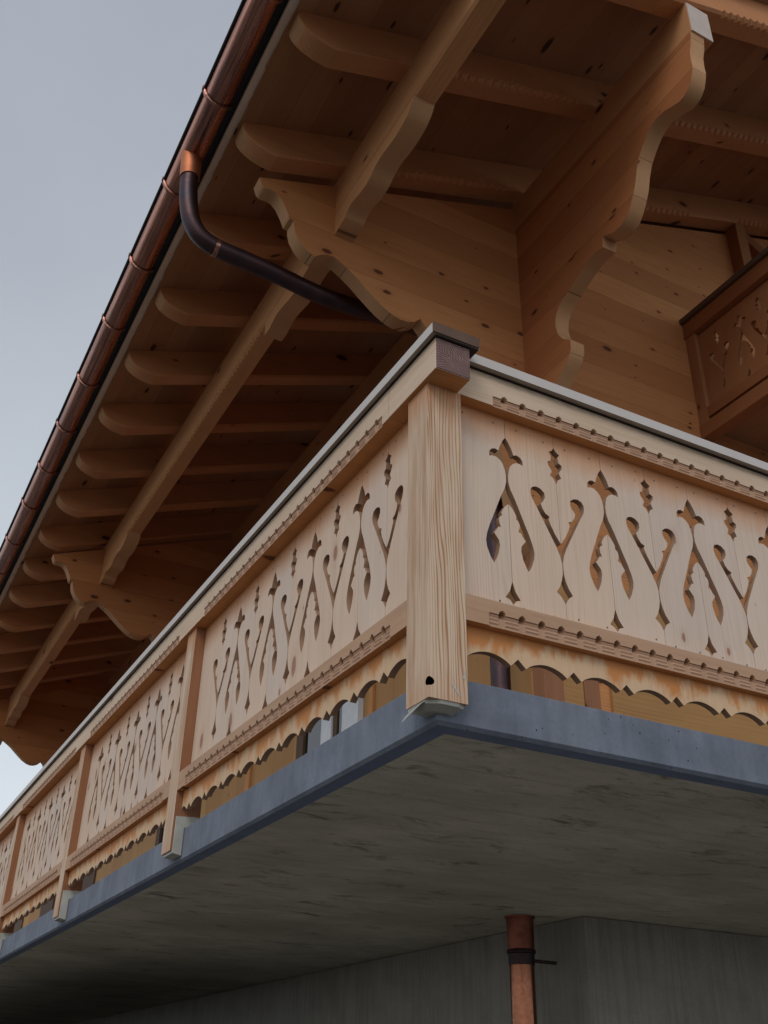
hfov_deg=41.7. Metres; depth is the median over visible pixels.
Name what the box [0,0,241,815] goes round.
sky
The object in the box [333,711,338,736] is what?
window frame
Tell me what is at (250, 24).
roof gutter
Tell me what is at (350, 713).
window frame
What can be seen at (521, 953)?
basement pipe
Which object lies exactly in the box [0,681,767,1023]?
balcony slab
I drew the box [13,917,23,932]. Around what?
door panel
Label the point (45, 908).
door panel
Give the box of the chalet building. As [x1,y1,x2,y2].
[0,0,767,1023]
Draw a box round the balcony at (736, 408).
[679,246,767,451]
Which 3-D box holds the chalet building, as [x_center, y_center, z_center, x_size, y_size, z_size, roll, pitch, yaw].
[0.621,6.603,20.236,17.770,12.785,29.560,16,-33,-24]
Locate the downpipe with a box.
[179,150,510,689]
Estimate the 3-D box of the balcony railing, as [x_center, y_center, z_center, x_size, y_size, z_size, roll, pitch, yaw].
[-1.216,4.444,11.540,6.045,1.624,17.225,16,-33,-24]
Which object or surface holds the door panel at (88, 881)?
in the chalet building
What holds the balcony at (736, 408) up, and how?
attached to the chalet building
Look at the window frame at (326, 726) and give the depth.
11.09 m
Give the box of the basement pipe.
[504,915,556,1023]
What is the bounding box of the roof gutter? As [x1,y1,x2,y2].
[0,0,283,587]
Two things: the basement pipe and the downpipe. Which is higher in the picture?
the downpipe
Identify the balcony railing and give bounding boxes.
[0,321,767,952]
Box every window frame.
[320,716,332,744]
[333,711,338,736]
[338,698,363,733]
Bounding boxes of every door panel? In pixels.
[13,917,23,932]
[39,896,55,917]
[82,870,96,890]

